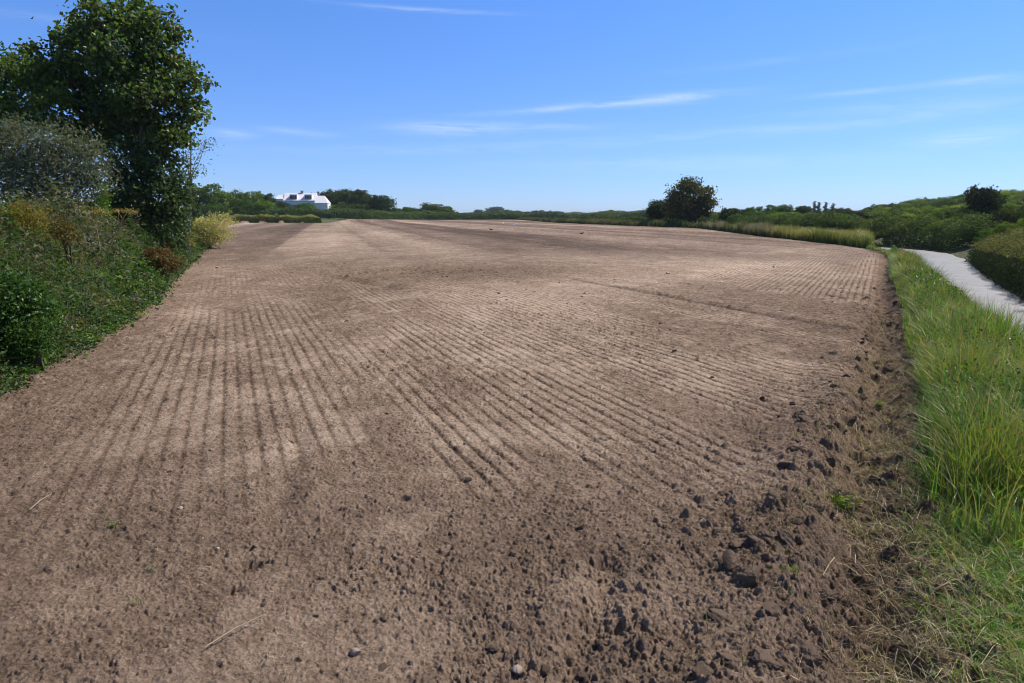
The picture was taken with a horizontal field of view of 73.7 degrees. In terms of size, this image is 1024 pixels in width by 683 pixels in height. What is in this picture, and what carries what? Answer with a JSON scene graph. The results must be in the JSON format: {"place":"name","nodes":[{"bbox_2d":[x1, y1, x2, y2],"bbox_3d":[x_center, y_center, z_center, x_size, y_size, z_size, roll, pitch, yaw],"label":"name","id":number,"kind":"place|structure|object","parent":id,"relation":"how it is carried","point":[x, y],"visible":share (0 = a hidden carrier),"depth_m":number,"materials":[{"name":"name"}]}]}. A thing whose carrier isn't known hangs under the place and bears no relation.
{"place":"outdoors","nodes":[
{"label":"outdoors","id":0,"kind":"place"},
{"bbox_2d":[79,206,107,249],"bbox_3d":[-9.123,-2.473,14.898,0.768,0.939,0.365,5,12,25],"label":"umbel plant","id":1,"kind":"object","parent":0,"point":[95,221],"visible":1,"depth_m":14.79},
{"bbox_2d":[102,207,140,251],"bbox_3d":[-8.704,-2.505,15.317,0.983,1.001,0.475,0,10,0],"label":"umbel plant","id":2,"kind":"object","parent":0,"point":[118,210],"visible":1,"depth_m":15.26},
{"bbox_2d":[0,219,985,682],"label":"field","id":3,"kind":"structure","parent":0,"point":[346,507],"depth_m":5.50,"materials":[{"name":"soil"}]},
{"bbox_2d":[118,592,144,606],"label":"weed tuft","id":4,"kind":"object","parent":3,"relation":"on","point":[136,602],"visible":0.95,"depth_m":3.58,"materials":[{"name":"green plant"}]},
{"bbox_2d":[204,614,264,647],"bbox_3d":[-1.342,1.398,3.317,0.008,0.022,0.320,8,13,35],"label":"twig","id":5,"kind":"object","parent":3,"relation":"on","point":[230,631],"visible":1,"depth_m":3.29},
{"bbox_2d":[350,648,360,656],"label":"stone","id":6,"kind":"object","parent":3,"relation":"on","point":[354,652],"visible":1,"depth_m":3.17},
{"bbox_2d":[378,662,386,671],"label":"soil clod","id":7,"kind":"object","parent":3,"relation":"on","point":[382,667],"visible":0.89,"depth_m":3.08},
{"bbox_2d":[485,643,497,651],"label":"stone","id":8,"kind":"object","parent":3,"relation":"on","point":[492,647],"visible":1,"depth_m":3.20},
{"bbox_2d":[512,664,521,674],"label":"stone","id":9,"kind":"object","parent":3,"relation":"on","point":[517,669],"visible":1,"depth_m":3.03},
{"bbox_2d":[541,664,549,674],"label":"soil clod","id":10,"kind":"object","parent":3,"relation":"on","point":[545,668],"visible":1,"depth_m":3.06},
{"bbox_2d":[576,671,586,679],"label":"soil clod","id":11,"kind":"object","parent":3,"relation":"on","point":[581,675],"visible":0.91,"depth_m":3.07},
{"bbox_2d":[595,638,607,646],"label":"soil clod","id":12,"kind":"object","parent":3,"relation":"on","point":[598,642],"visible":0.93,"depth_m":3.26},
{"bbox_2d":[660,649,673,660],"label":"soil clod","id":13,"kind":"object","parent":3,"relation":"on","point":[666,655],"visible":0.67,"depth_m":3.11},
{"bbox_2d":[682,543,693,551],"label":"soil clod","id":14,"kind":"object","parent":3,"relation":"on","point":[686,547],"visible":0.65,"depth_m":4.11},
{"bbox_2d":[692,661,713,678],"bbox_3d":[0.826,1.434,2.926,0.126,0.054,0.113,26,40,-3],"label":"soil clod","id":15,"kind":"object","parent":3,"relation":"on","point":[699,668],"visible":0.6,"depth_m":2.92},
{"bbox_2d":[704,608,736,623],"bbox_3d":[1.050,1.390,3.381,0.177,0.091,0.182,-3,11,-18],"label":"soil clod","id":16,"kind":"object","parent":3,"relation":"on","point":[716,615],"visible":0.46,"depth_m":3.38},
{"bbox_2d":[716,651,740,665],"bbox_3d":[0.957,1.412,3.020,0.124,0.054,0.111,20,-4,36],"label":"soil clod","id":17,"kind":"object","parent":3,"relation":"on","point":[726,658],"visible":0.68,"depth_m":3.00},
{"bbox_2d":[722,549,742,573],"bbox_3d":[1.262,1.279,3.846,0.205,0.102,0.175,41,25,11],"label":"soil clod","id":18,"kind":"object","parent":3,"relation":"on","point":[731,561],"visible":0.56,"depth_m":3.83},
{"bbox_2d":[728,539,743,548],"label":"soil clod","id":19,"kind":"object","parent":3,"relation":"on","point":[733,543],"visible":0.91,"depth_m":4.07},
{"bbox_2d":[730,565,760,585],"bbox_3d":[1.275,1.282,3.731,0.144,0.138,0.197,6,12,31],"label":"soil clod","id":20,"kind":"object","parent":3,"relation":"on","point":[745,574],"visible":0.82,"depth_m":3.66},
{"bbox_2d":[746,534,769,546],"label":"soil clod","id":21,"kind":"object","parent":3,"relation":"on","point":[751,539],"visible":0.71,"depth_m":4.04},
{"bbox_2d":[747,646,773,670],"bbox_3d":[1.109,1.422,2.999,0.183,0.108,0.147,9,13,-41],"label":"soil clod","id":22,"kind":"object","parent":3,"relation":"on","point":[760,655],"visible":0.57,"depth_m":2.98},
{"bbox_2d":[756,530,774,542],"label":"soil clod","id":23,"kind":"object","parent":3,"relation":"on","point":[762,534],"visible":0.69,"depth_m":4.08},
{"bbox_2d":[759,433,773,440],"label":"soil clod","id":24,"kind":"object","parent":3,"relation":"on","point":[763,435],"visible":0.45,"depth_m":6.15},
{"bbox_2d":[763,600,781,617],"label":"soil clod","id":25,"kind":"object","parent":3,"relation":"on","point":[771,608],"visible":0.91,"depth_m":3.35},
{"bbox_2d":[764,658,782,670],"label":"soil clod","id":26,"kind":"object","parent":3,"relation":"on","point":[771,663],"visible":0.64,"depth_m":2.94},
{"bbox_2d":[766,489,781,499],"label":"soil clod","id":27,"kind":"object","parent":3,"relation":"on","point":[770,492],"visible":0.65,"depth_m":4.72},
{"bbox_2d":[776,461,791,468],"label":"soil clod","id":28,"kind":"object","parent":3,"relation":"on","point":[784,464],"visible":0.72,"depth_m":5.29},
{"bbox_2d":[777,529,793,544],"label":"soil clod","id":29,"kind":"object","parent":3,"relation":"on","point":[784,535],"visible":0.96,"depth_m":4.06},
{"bbox_2d":[779,561,803,575],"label":"weed tuft","id":30,"kind":"object","parent":3,"relation":"on","point":[793,570],"visible":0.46,"depth_m":3.69,"materials":[{"name":"green plant"}]},
{"bbox_2d":[785,636,803,644],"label":"soil clod","id":31,"kind":"object","parent":3,"relation":"on","point":[800,641],"visible":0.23,"depth_m":3.16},
{"bbox_2d":[786,446,805,452],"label":"soil clod","id":32,"kind":"object","parent":3,"relation":"on","point":[795,448],"visible":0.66,"depth_m":5.57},
{"bbox_2d":[789,639,822,666],"bbox_3d":[1.323,1.427,3.125,0.136,0.114,0.160,1,23,-12],"label":"soil clod","id":33,"kind":"object","parent":3,"relation":"on","point":[807,650],"visible":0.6,"depth_m":3.07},
{"bbox_2d":[811,500,825,511],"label":"soil clod","id":34,"kind":"object","parent":3,"relation":"on","point":[817,506],"visible":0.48,"depth_m":4.60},
{"bbox_2d":[817,587,837,600],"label":"soil clod","id":35,"kind":"object","parent":3,"relation":"on","point":[827,593],"visible":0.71,"depth_m":3.66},
{"bbox_2d":[822,457,835,466],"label":"soil clod","id":36,"kind":"object","parent":3,"relation":"on","point":[831,461],"visible":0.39,"depth_m":5.49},
{"bbox_2d":[831,489,857,509],"bbox_3d":[2.438,1.165,4.979,0.153,0.130,0.215,-1,39,-27],"label":"soil clod","id":37,"kind":"object","parent":3,"relation":"on","point":[844,493],"visible":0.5,"depth_m":4.97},
{"bbox_2d":[830,488,860,511],"bbox_3d":[2.383,1.146,4.917,0.228,0.153,0.268,-3,11,-14],"label":"weed tuft","id":38,"kind":"object","parent":3,"relation":"on","point":[841,501],"visible":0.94,"depth_m":4.88,"materials":[{"name":"green plant"}]},
{"bbox_2d":[859,642,873,655],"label":"soil clod","id":39,"kind":"object","parent":3,"relation":"on","point":[863,647],"visible":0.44,"depth_m":3.39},
{"bbox_2d":[882,364,898,370],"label":"soil clod","id":40,"kind":"object","parent":3,"relation":"on","point":[890,367],"visible":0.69,"depth_m":9.26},
{"bbox_2d":[0,0,1023,213],"label":"sky","id":41,"kind":"structure","parent":0,"point":[565,106],"materials":[{"name":"blue"}]},
{"bbox_2d":[15,239,1023,682],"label":"verge","id":42,"kind":"structure","parent":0,"point":[969,585],"depth_m":3.61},
{"bbox_2d":[0,190,56,242],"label":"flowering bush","id":43,"kind":"object","parent":42,"relation":"on","point":[33,222],"visible":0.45,"depth_m":13.40,"materials":[{"name":"yellow plant"}]},
{"bbox_2d":[0,266,68,342],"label":"bramble bush","id":44,"kind":"object","parent":42,"relation":"on","point":[22,300],"visible":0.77,"depth_m":8.82,"materials":[{"name":"green plant"}]},
{"bbox_2d":[0,309,77,371],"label":"nettle patch","id":45,"kind":"object","parent":42,"relation":"on","point":[36,338],"visible":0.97,"depth_m":8.63,"materials":[{"name":"green plant"}]},
{"bbox_2d":[0,41,93,149],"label":"broadleaved tree","id":46,"kind":"object","parent":42,"relation":"on","point":[21,76],"visible":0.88,"depth_m":23.15,"materials":[{"name":"green plant"}]},
{"bbox_2d":[42,214,83,264],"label":"alexanders","id":47,"kind":"object","parent":42,"relation":"on","point":[62,231],"visible":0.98,"depth_m":13.07,"materials":[{"name":"brown plant"}]},
{"bbox_2d":[0,104,142,207],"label":"willow bush","id":48,"kind":"object","parent":42,"relation":"on","point":[48,165],"visible":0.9,"depth_m":19.55,"materials":[{"name":"green plant"}]},
{"bbox_2d":[75,178,123,219],"bbox_3d":[-12.879,-3.700,21.278,1.412,2.807,1.297,0,10,0],"label":"green bush","id":49,"kind":"object","parent":42,"relation":"on","point":[99,201],"visible":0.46,"depth_m":21.02,"materials":[{"name":"green plant"}]},
{"bbox_2d":[12,0,220,241],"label":"broadleaved tree","id":50,"kind":"object","parent":42,"relation":"on","point":[141,77],"visible":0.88,"depth_m":24.21,"materials":[{"name":"green plant"}]},
{"bbox_2d":[86,141,205,253],"bbox_3d":[-13.378,-5.124,24.832,4.455,4.460,3.502,0,10,0],"label":"ivy","id":51,"kind":"object","parent":50,"relation":"attached to","point":[175,197],"visible":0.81,"depth_m":24.49,"materials":[{"name":"green plant"}]},
{"bbox_2d":[139,243,190,277],"bbox_3d":[-10.446,-2.257,20.002,1.449,1.271,1.303,5,12,26],"label":"dock clump","id":52,"kind":"object","parent":42,"relation":"on","point":[165,258],"visible":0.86,"depth_m":19.78,"materials":[{"name":"brown plant"}]},
{"bbox_2d":[180,231,200,250],"bbox_3d":[-15.627,-4.651,32.615,1.704,1.386,1.177,9,14,41],"label":"yellow flowering bush","id":53,"kind":"object","parent":42,"relation":"on","point":[191,238],"visible":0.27,"depth_m":32.49,"materials":[{"name":"green plant"}]},
{"bbox_2d":[173,133,223,250],"bbox_3d":[-15.286,-7.083,33.341,2.361,6.118,2.131,7,12,32],"label":"grey leaved tree","id":54,"kind":"object","parent":42,"relation":"on","point":[190,162],"visible":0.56,"depth_m":32.95,"materials":[{"name":"green plant"}]},
{"bbox_2d":[191,210,239,248],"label":"yellow flowering bush","id":55,"kind":"object","parent":42,"relation":"on","point":[205,229],"visible":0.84,"depth_m":41.10,"materials":[{"name":"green plant"}]},
{"bbox_2d":[672,310,1023,682],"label":"straw","id":56,"kind":"object","parent":42,"relation":"on","point":[948,600],"visible":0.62,"depth_m":3.81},
{"bbox_2d":[785,238,1023,682],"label":"grass","id":57,"kind":"structure","parent":42,"relation":"on","point":[969,362],"depth_m":5.78,"materials":[{"name":"plant"}]},
{"bbox_2d":[140,210,1023,300],"bbox_3d":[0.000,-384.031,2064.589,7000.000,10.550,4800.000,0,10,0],"label":"ground","id":58,"kind":"structure","parent":0,"point":[961,252],"depth_m":63.97,"materials":[{"name":"green plant"}]},
{"bbox_2d":[0,176,210,395],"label":"undergrowth","id":59,"kind":"object","parent":58,"relation":"on","point":[119,283],"visible":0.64,"depth_m":13.44,"materials":[{"name":"green plant"}]},
{"bbox_2d":[181,190,208,217],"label":"hedgerow tree","id":60,"kind":"object","parent":58,"relation":"on","point":[199,201],"visible":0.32,"depth_m":194.89,"materials":[{"name":"green plant"}]},
{"bbox_2d":[182,183,232,218],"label":"hedgerow tree","id":61,"kind":"object","parent":58,"relation":"on","point":[213,196],"visible":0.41,"depth_m":197.14,"materials":[{"name":"green plant"}]},
{"bbox_2d":[192,202,231,217],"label":"hedgerow tree","id":62,"kind":"object","parent":58,"relation":"on","point":[218,206],"visible":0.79,"depth_m":194.45,"materials":[{"name":"green plant"}]},
{"bbox_2d":[217,199,237,215],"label":"hedgerow tree","id":63,"kind":"object","parent":58,"relation":"on","point":[220,202],"visible":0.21,"depth_m":203.11,"materials":[{"name":"green plant"}]},
{"bbox_2d":[216,188,243,215],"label":"hedgerow tree","id":64,"kind":"object","parent":58,"relation":"on","point":[235,195],"visible":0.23,"depth_m":209.85,"materials":[{"name":"green plant"}]},
{"bbox_2d":[225,198,259,215],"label":"hedgerow tree","id":65,"kind":"object","parent":58,"relation":"on","point":[240,205],"visible":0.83,"depth_m":206.07,"materials":[{"name":"green plant"}]},
{"bbox_2d":[238,190,266,213],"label":"hedgerow tree","id":66,"kind":"object","parent":58,"relation":"on","point":[256,195],"visible":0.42,"depth_m":213.94,"materials":[{"name":"green plant"}]},
{"bbox_2d":[248,199,276,214],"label":"hedgerow tree","id":67,"kind":"object","parent":58,"relation":"on","point":[264,205],"visible":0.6,"depth_m":208.83,"materials":[{"name":"green plant"}]},
{"bbox_2d":[216,213,321,222],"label":"hedge","id":68,"kind":"object","parent":58,"relation":"on","point":[270,218],"visible":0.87,"depth_m":173.70,"materials":[{"name":"green plant"}]},
{"bbox_2d":[262,193,279,207],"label":"hedgerow tree","id":69,"kind":"object","parent":58,"relation":"on","point":[269,196],"visible":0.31,"depth_m":218.26,"materials":[{"name":"green plant"}]},
{"bbox_2d":[275,201,291,214],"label":"garden tree","id":70,"kind":"object","parent":58,"relation":"on","point":[281,204],"visible":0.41,"depth_m":230.47,"materials":[{"name":"green plant"}]},
{"bbox_2d":[288,202,316,214],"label":"garden bush","id":71,"kind":"object","parent":58,"relation":"on","point":[302,205],"visible":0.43,"depth_m":229.44,"materials":[{"name":"green plant"}]},
{"bbox_2d":[275,191,330,213],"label":"white house","id":72,"kind":"structure","parent":58,"relation":"on","point":[319,202],"depth_m":240.22,"materials":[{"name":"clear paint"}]},
{"bbox_2d":[321,187,351,203],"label":"garden tree","id":73,"kind":"object","parent":58,"relation":"on","point":[336,193],"visible":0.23,"depth_m":259.26,"materials":[{"name":"green plant"}]},
{"bbox_2d":[331,201,370,216],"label":"garden tree","id":74,"kind":"object","parent":58,"relation":"on","point":[359,206],"visible":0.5,"depth_m":248.37,"materials":[{"name":"green plant"}]},
{"bbox_2d":[332,191,370,209],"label":"garden tree","id":75,"kind":"object","parent":58,"relation":"on","point":[342,199],"visible":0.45,"depth_m":253.79,"materials":[{"name":"green plant"}]},
{"bbox_2d":[343,189,385,210],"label":"garden tree","id":76,"kind":"object","parent":58,"relation":"on","point":[355,194],"visible":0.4,"depth_m":253.44,"materials":[{"name":"green plant"}]},
{"bbox_2d":[365,195,400,211],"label":"garden tree","id":77,"kind":"object","parent":58,"relation":"on","point":[381,202],"visible":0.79,"depth_m":253.72,"materials":[{"name":"green plant"}]},
{"bbox_2d":[258,207,529,219],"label":"hedge","id":78,"kind":"object","parent":58,"relation":"on","point":[352,213],"visible":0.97,"depth_m":239.66,"materials":[{"name":"green plant"}]},
{"bbox_2d":[416,202,446,218],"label":"hedgerow tree","id":79,"kind":"object","parent":58,"relation":"on","point":[430,207],"visible":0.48,"depth_m":300.98,"materials":[{"name":"green plant"}]},
{"bbox_2d":[483,206,504,211],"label":"distant tree","id":80,"kind":"object","parent":58,"relation":"on","point":[494,209],"visible":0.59,"depth_m":872.71,"materials":[{"name":"green plant"}]},
{"bbox_2d":[554,210,640,218],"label":"hedge","id":81,"kind":"object","parent":58,"relation":"on","point":[603,212],"visible":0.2,"depth_m":490.46,"materials":[{"name":"green plant"}]},
{"bbox_2d":[492,210,720,218],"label":"hedge","id":82,"kind":"object","parent":58,"relation":"on","point":[544,214],"visible":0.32,"depth_m":388.93,"materials":[{"name":"green plant"}]},
{"bbox_2d":[581,214,694,223],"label":"hedge","id":83,"kind":"object","parent":58,"relation":"on","point":[608,217],"visible":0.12,"depth_m":158.46,"materials":[{"name":"green plant"}]},
{"bbox_2d":[643,199,673,219],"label":"dark bush","id":84,"kind":"object","parent":58,"relation":"on","point":[654,210],"visible":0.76,"depth_m":124.79,"materials":[{"name":"green plant"}]},
{"bbox_2d":[517,217,876,247],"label":"seeding grass","id":85,"kind":"structure","parent":58,"relation":"on","point":[859,237],"depth_m":66.44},
{"bbox_2d":[738,209,756,216],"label":"hedgerow tree","id":86,"kind":"object","parent":58,"relation":"on","point":[744,211],"visible":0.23,"depth_m":144.89,"materials":[{"name":"green plant"}]},
{"bbox_2d":[746,206,763,211],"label":"hedgerow tree","id":87,"kind":"object","parent":58,"relation":"on","point":[758,209],"visible":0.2,"depth_m":185.41,"materials":[{"name":"green plant"}]},
{"bbox_2d":[744,211,775,218],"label":"hedgerow tree","id":88,"kind":"object","parent":58,"relation":"on","point":[765,213],"visible":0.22,"depth_m":136.43,"materials":[{"name":"green plant"}]},
{"bbox_2d":[762,204,787,212],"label":"hedgerow tree","id":89,"kind":"object","parent":58,"relation":"on","point":[781,208],"visible":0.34,"depth_m":180.71,"materials":[{"name":"green plant"}]},
{"bbox_2d":[708,209,862,231],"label":"hedge","id":90,"kind":"object","parent":58,"relation":"on","point":[826,220],"visible":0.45,"depth_m":79.02,"materials":[{"name":"green plant"}]},
{"bbox_2d":[787,205,812,214],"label":"hedgerow tree","id":91,"kind":"object","parent":58,"relation":"on","point":[803,209],"visible":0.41,"depth_m":182.28,"materials":[{"name":"green plant"}]},
{"bbox_2d":[837,210,869,214],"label":"hedgerow tree","id":92,"kind":"object","parent":58,"relation":"on","point":[859,212],"visible":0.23,"depth_m":126.82,"materials":[{"name":"green plant"}]},
{"bbox_2d":[857,215,883,220],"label":"roadside bush","id":93,"kind":"object","parent":58,"relation":"on","point":[866,216],"visible":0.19,"depth_m":117.22,"materials":[{"name":"green plant"}]},
{"bbox_2d":[873,205,890,211],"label":"woodland tree","id":94,"kind":"object","parent":58,"relation":"on","point":[881,208],"visible":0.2,"depth_m":205.18,"materials":[{"name":"green plant"}]},
{"bbox_2d":[870,209,903,223],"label":"roadside bush","id":95,"kind":"object","parent":58,"relation":"on","point":[893,212],"visible":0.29,"depth_m":122.11,"materials":[{"name":"green plant"}]},
{"bbox_2d":[786,209,998,250],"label":"hedge","id":96,"kind":"object","parent":58,"relation":"on","point":[957,228],"visible":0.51,"depth_m":65.04,"materials":[{"name":"green plant"}]},
{"bbox_2d":[893,201,920,207],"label":"woodland tree","id":97,"kind":"object","parent":58,"relation":"on","point":[905,205],"visible":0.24,"depth_m":205.27,"materials":[{"name":"green plant"}]},
{"bbox_2d":[919,206,944,220],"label":"roadside bush","id":98,"kind":"object","parent":58,"relation":"on","point":[930,210],"visible":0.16,"depth_m":110.13,"materials":[{"name":"green plant"}]},
{"bbox_2d":[926,210,945,222],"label":"woodland tree","id":99,"kind":"object","parent":58,"relation":"on","point":[942,216],"visible":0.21,"depth_m":90.60,"materials":[{"name":"green plant"}]},
{"bbox_2d":[938,207,959,215],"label":"woodland tree","id":100,"kind":"object","parent":58,"relation":"on","point":[947,209],"visible":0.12,"depth_m":105.15,"materials":[{"name":"green plant"}]},
{"bbox_2d":[950,211,968,226],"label":"green bush","id":101,"kind":"object","parent":58,"relation":"on","point":[959,214],"visible":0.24,"depth_m":82.57,"materials":[{"name":"green plant"}]},
{"bbox_2d":[955,208,980,217],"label":"woodland tree","id":102,"kind":"object","parent":58,"relation":"on","point":[963,210],"visible":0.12,"depth_m":97.79,"materials":[{"name":"green plant"}]},
{"bbox_2d":[973,228,993,241],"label":"roadside bush","id":103,"kind":"object","parent":58,"relation":"on","point":[985,232],"visible":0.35,"depth_m":55.46,"materials":[{"name":"green plant"}]},
{"bbox_2d":[961,184,1009,227],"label":"dark tree","id":104,"kind":"object","parent":58,"relation":"on","point":[987,201],"visible":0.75,"depth_m":96.95,"materials":[{"name":"green plant"}]},
{"bbox_2d":[964,227,1023,302],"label":"hedge","id":105,"kind":"object","parent":58,"relation":"on","point":[997,254],"visible":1,"depth_m":34.61,"materials":[{"name":"green plant"}]},
{"bbox_2d":[989,221,1021,235],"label":"roadside bush","id":106,"kind":"object","parent":58,"relation":"on","point":[1003,227],"visible":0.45,"depth_m":51.17,"materials":[{"name":"green plant"}]},
{"bbox_2d":[995,207,1021,227],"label":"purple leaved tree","id":107,"kind":"object","parent":58,"relation":"on","point":[1010,216],"visible":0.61,"depth_m":78.48,"materials":[{"name":"green plant"}]},
{"bbox_2d":[997,202,1021,211],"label":"woodland tree","id":108,"kind":"object","parent":58,"relation":"on","point":[1011,205],"visible":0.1,"depth_m":115.24,"materials":[{"name":"green plant"}]},
{"bbox_2d":[656,175,721,222],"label":"lone tree","id":109,"kind":"object","parent":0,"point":[682,202],"visible":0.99,"depth_m":114.65,"materials":[{"name":"green plant"}]},
{"bbox_2d":[716,206,740,220],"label":"dark bush","id":110,"kind":"object","parent":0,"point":[734,211],"visible":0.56,"depth_m":107.66,"materials":[{"name":"green plant"}]},
{"bbox_2d":[879,247,1023,336],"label":"road","id":111,"kind":"structure","parent":0,"point":[965,273],"depth_m":32.55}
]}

